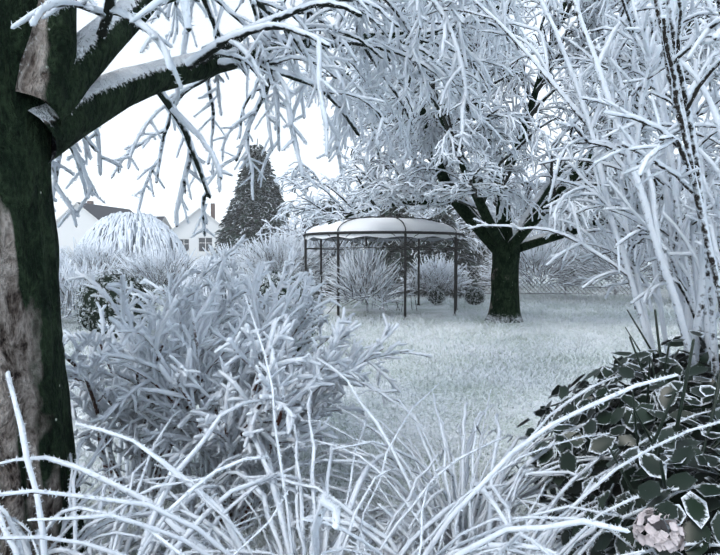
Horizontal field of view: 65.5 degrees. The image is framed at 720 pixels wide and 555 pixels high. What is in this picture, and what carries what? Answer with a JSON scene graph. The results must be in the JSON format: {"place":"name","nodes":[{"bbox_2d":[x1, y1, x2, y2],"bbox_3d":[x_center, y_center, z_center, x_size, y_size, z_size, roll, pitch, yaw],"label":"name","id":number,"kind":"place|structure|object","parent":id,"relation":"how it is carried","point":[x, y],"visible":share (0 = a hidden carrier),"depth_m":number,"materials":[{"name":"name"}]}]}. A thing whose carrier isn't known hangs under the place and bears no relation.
{"place":"outdoors","nodes":[
{"label":"outdoors","id":0,"kind":"place"},
{"bbox_2d":[172,203,223,261],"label":"house","id":1,"kind":"structure","parent":0,"point":[183,231],"depth_m":70.32,"materials":[{"name":"white"}]},
{"bbox_2d":[51,0,719,252],"label":"sky","id":2,"kind":"structure","parent":0,"point":[119,132],"materials":[{"name":"white"}]},
{"bbox_2d":[61,260,719,554],"bbox_3d":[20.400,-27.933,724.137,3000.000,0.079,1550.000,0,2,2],"label":"ground","id":3,"kind":"structure","parent":0,"point":[429,308],"depth_m":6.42,"materials":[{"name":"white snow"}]},
{"bbox_2d":[56,201,133,255],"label":"house","id":4,"kind":"structure","parent":3,"relation":"on","point":[91,213],"depth_m":71.02,"materials":[{"name":"white"}]},
{"bbox_2d":[71,266,158,339],"bbox_3d":[-4.418,0.456,10.120,1.500,1.316,1.445,0,2,2],"label":"box bush","id":5,"kind":"object","parent":3,"relation":"on","point":[95,316],"depth_m":9.70,"materials":[{"name":"green plant"}]},
{"bbox_2d":[73,211,187,285],"bbox_3d":[-10.275,-1.219,25.219,5.046,3.408,4.399,0,2,2],"label":"weeping tree","id":6,"kind":"object","parent":3,"relation":"on","point":[158,234],"depth_m":23.95,"materials":[{"name":"white plant"}]},
{"bbox_2d":[36,397,229,554],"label":"frost grass clump","id":7,"kind":"object","parent":3,"relation":"on","point":[66,550],"visible":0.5,"depth_m":2.17,"materials":[{"name":"white plant"}]},
{"bbox_2d":[0,370,318,554],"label":"frost grass clump","id":8,"kind":"object","parent":3,"relation":"on","point":[20,547],"visible":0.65,"depth_m":1.94,"materials":[{"name":"white plant"}]},
{"bbox_2d":[155,216,171,228],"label":"roof","id":9,"kind":"structure","parent":3,"relation":"on","point":[163,219],"depth_m":76.69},
{"bbox_2d":[62,248,339,497],"bbox_3d":[-1.125,0.605,3.516,1.566,1.586,1.967,-1,3,-30],"label":"dogwood shrub","id":10,"kind":"object","parent":3,"relation":"on","point":[94,397],"visible":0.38,"depth_m":3.25,"materials":[{"name":"white plant"}]},
{"bbox_2d":[59,224,372,320],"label":"shrubs","id":11,"kind":"object","parent":3,"relation":"on","point":[148,267],"visible":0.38,"depth_m":17.45,"materials":[{"name":"white plant"}]},
{"bbox_2d":[144,490,288,554],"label":"frost grass clump","id":12,"kind":"object","parent":3,"relation":"on","point":[258,530],"visible":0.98,"depth_m":1.41,"materials":[{"name":"white plant"}]},
{"bbox_2d":[181,255,253,307],"bbox_3d":[-3.525,0.190,14.086,2.326,1.520,2.198,0,2,2],"label":"shrub","id":13,"kind":"object","parent":3,"relation":"on","point":[246,269],"depth_m":13.60,"materials":[{"name":"white plant"}]},
{"bbox_2d":[67,260,399,529],"bbox_3d":[-0.659,0.655,3.212,1.483,1.511,1.701,1,2,21],"label":"dogwood shrub","id":14,"kind":"object","parent":3,"relation":"on","point":[215,398],"visible":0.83,"depth_m":2.88,"materials":[{"name":"white plant"}]},
{"bbox_2d":[213,138,290,258],"bbox_3d":[-6.264,-4.102,34.868,6.463,9.136,6.170,0,2,2],"label":"tall conifer","id":15,"kind":"object","parent":3,"relation":"on","point":[239,207],"depth_m":33.88,"materials":[{"name":"green plant"}]},
{"bbox_2d":[125,234,431,392],"bbox_3d":[-0.563,0.521,4.269,2.207,1.688,1.564,1,3,27],"label":"dogwood shrub","id":16,"kind":"object","parent":3,"relation":"on","point":[305,324],"visible":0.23,"depth_m":4.12,"materials":[{"name":"white plant"}]},
{"bbox_2d":[241,267,318,351],"bbox_3d":[-1.134,0.509,8.039,1.232,1.314,1.228,0,2,2],"label":"box bush","id":17,"kind":"object","parent":3,"relation":"on","point":[280,296],"depth_m":7.80,"materials":[{"name":"white plant"}]},
{"bbox_2d":[138,483,520,554],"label":"frost grass clump","id":18,"kind":"object","parent":3,"relation":"on","point":[168,544],"visible":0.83,"depth_m":1.66,"materials":[{"name":"white plant"}]},
{"bbox_2d":[0,294,677,554],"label":"frost grass clump","id":19,"kind":"object","parent":3,"relation":"on","point":[326,506],"visible":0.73,"depth_m":1.88,"materials":[{"name":"white plant"}]},
{"bbox_2d":[305,197,373,297],"bbox_3d":[-1.104,-0.972,20.916,3.856,4.163,3.831,0,2,2],"label":"conifer","id":20,"kind":"object","parent":3,"relation":"on","point":[328,210],"depth_m":20.42,"materials":[{"name":"plant"}]},
{"bbox_2d":[320,272,367,310],"bbox_3d":[-0.429,0.382,14.963,1.278,1.083,0.513,0,2,-3],"label":"garden bench","id":21,"kind":"object","parent":3,"relation":"on","point":[356,294],"visible":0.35,"depth_m":14.80,"materials":[{"name":"metal"}]},
{"bbox_2d":[0,0,692,554],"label":"tree","id":22,"kind":"object","parent":3,"relation":"on","point":[269,23],"depth_m":2.70,"materials":[{"name":"white plant"}]},
{"bbox_2d":[303,210,463,319],"bbox_3d":[0.626,-0.491,15.142,4.309,2.810,4.309,0,2,2],"label":"gazebo frame","id":23,"kind":"object","parent":3,"relation":"on","point":[405,244],"visible":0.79,"depth_m":13.95,"materials":[{"name":"black metal"}]},
{"bbox_2d":[305,218,462,241],"bbox_3d":[0.626,-1.298,15.109,4.224,0.600,4.224,0,2,2],"label":"gazebo canopy","id":24,"kind":"object","parent":23,"relation":"on","point":[378,224],"visible":0.83,"depth_m":13.52,"materials":[{"name":"white fabric"}]},
{"bbox_2d":[363,202,417,296],"bbox_3d":[1.445,-1.193,21.730,4.083,4.611,4.204,0,2,2],"label":"conifer","id":25,"kind":"object","parent":3,"relation":"on","point":[392,257],"depth_m":20.92,"materials":[{"name":"plant"}]},
{"bbox_2d":[396,277,416,311],"bbox_3d":[1.283,0.451,15.263,0.486,0.939,0.434,-1,2,-18],"label":"garden chair","id":26,"kind":"object","parent":3,"relation":"on","point":[415,284],"visible":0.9,"depth_m":15.24,"materials":[{"name":"metal"}]},
{"bbox_2d":[212,375,620,554],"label":"frost grass clump","id":27,"kind":"object","parent":3,"relation":"on","point":[483,496],"visible":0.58,"depth_m":2.57,"materials":[{"name":"grass"},{"name":"frost"}]},
{"bbox_2d":[426,287,445,304],"bbox_3d":[2.324,0.569,17.133,0.610,0.534,0.578,0,2,2],"label":"box ball","id":28,"kind":"object","parent":3,"relation":"on","point":[431,290],"depth_m":16.98,"materials":[{"name":"grey plant"}]},
{"bbox_2d":[167,357,719,554],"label":"frost grass clump","id":29,"kind":"object","parent":3,"relation":"on","point":[542,538],"visible":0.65,"depth_m":2.08,"materials":[{"name":"grass"},{"name":"frost"}]},
{"bbox_2d":[409,206,487,297],"bbox_3d":[3.072,-0.833,21.004,3.936,3.828,3.827,0,2,2],"label":"conifer","id":30,"kind":"object","parent":3,"relation":"on","point":[462,243],"depth_m":20.55,"materials":[{"name":"plant"}]},
{"bbox_2d":[439,205,485,287],"bbox_3d":[4.016,-1.491,25.665,4.049,4.747,4.039,0,2,2],"label":"conifer","id":31,"kind":"object","parent":3,"relation":"on","point":[478,260],"depth_m":25.36,"materials":[{"name":"plant"}]},
{"bbox_2d":[464,286,485,304],"bbox_3d":[3.425,0.544,16.713,0.674,0.578,0.677,0,2,2],"label":"box ball","id":32,"kind":"object","parent":3,"relation":"on","point":[477,290],"depth_m":16.52,"materials":[{"name":"grey plant"}]},
{"bbox_2d":[465,227,491,283],"bbox_3d":[5.264,-1.263,27.682,3.677,4.131,3.781,0,2,2],"label":"conifer","id":33,"kind":"object","parent":3,"relation":"on","point":[481,256],"depth_m":27.10,"materials":[{"name":"plant"}]},
{"bbox_2d":[255,127,715,285],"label":"trees","id":34,"kind":"object","parent":3,"relation":"on","point":[429,212],"visible":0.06,"depth_m":23.57,"materials":[{"name":"white plant"}]},
{"bbox_2d":[270,0,719,322],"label":"cherry tree","id":35,"kind":"object","parent":3,"relation":"on","point":[395,192],"depth_m":11.21,"materials":[{"name":"white plant"}]},
{"bbox_2d":[296,153,714,270],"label":"trees","id":36,"kind":"object","parent":3,"relation":"on","point":[544,172],"depth_m":45.33,"materials":[{"name":"white plant"}]},
{"bbox_2d":[315,200,719,314],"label":"shrubs","id":37,"kind":"object","parent":3,"relation":"on","point":[568,274],"visible":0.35,"depth_m":17.54,"materials":[{"name":"white plant"}]},
{"bbox_2d":[416,264,634,295],"bbox_3d":[6.024,0.091,20.419,7.967,1.218,0.077,0,2,2],"label":"trellis fence","id":38,"kind":"object","parent":3,"relation":"on","point":[614,290],"visible":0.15,"depth_m":20.39,"materials":[{"name":"wood"}]},
{"bbox_2d":[428,0,719,378],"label":"hazel shrub","id":39,"kind":"object","parent":3,"relation":"on","point":[663,75],"visible":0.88,"depth_m":3.02,"materials":[{"name":"white plant"}]},
{"bbox_2d":[505,309,719,554],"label":"laurel bush","id":40,"kind":"object","parent":3,"relation":"on","point":[695,454],"depth_m":2.29,"materials":[{"name":"green plant"}]},
{"bbox_2d":[632,507,685,552],"bbox_3d":[0.890,1.077,1.698,0.142,0.771,0.180,0,2,2],"label":"flower","id":41,"kind":"object","parent":40,"relation":"part of","point":[653,527],"visible":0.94,"depth_m":1.63,"materials":[{"name":"white plant"}]}
]}

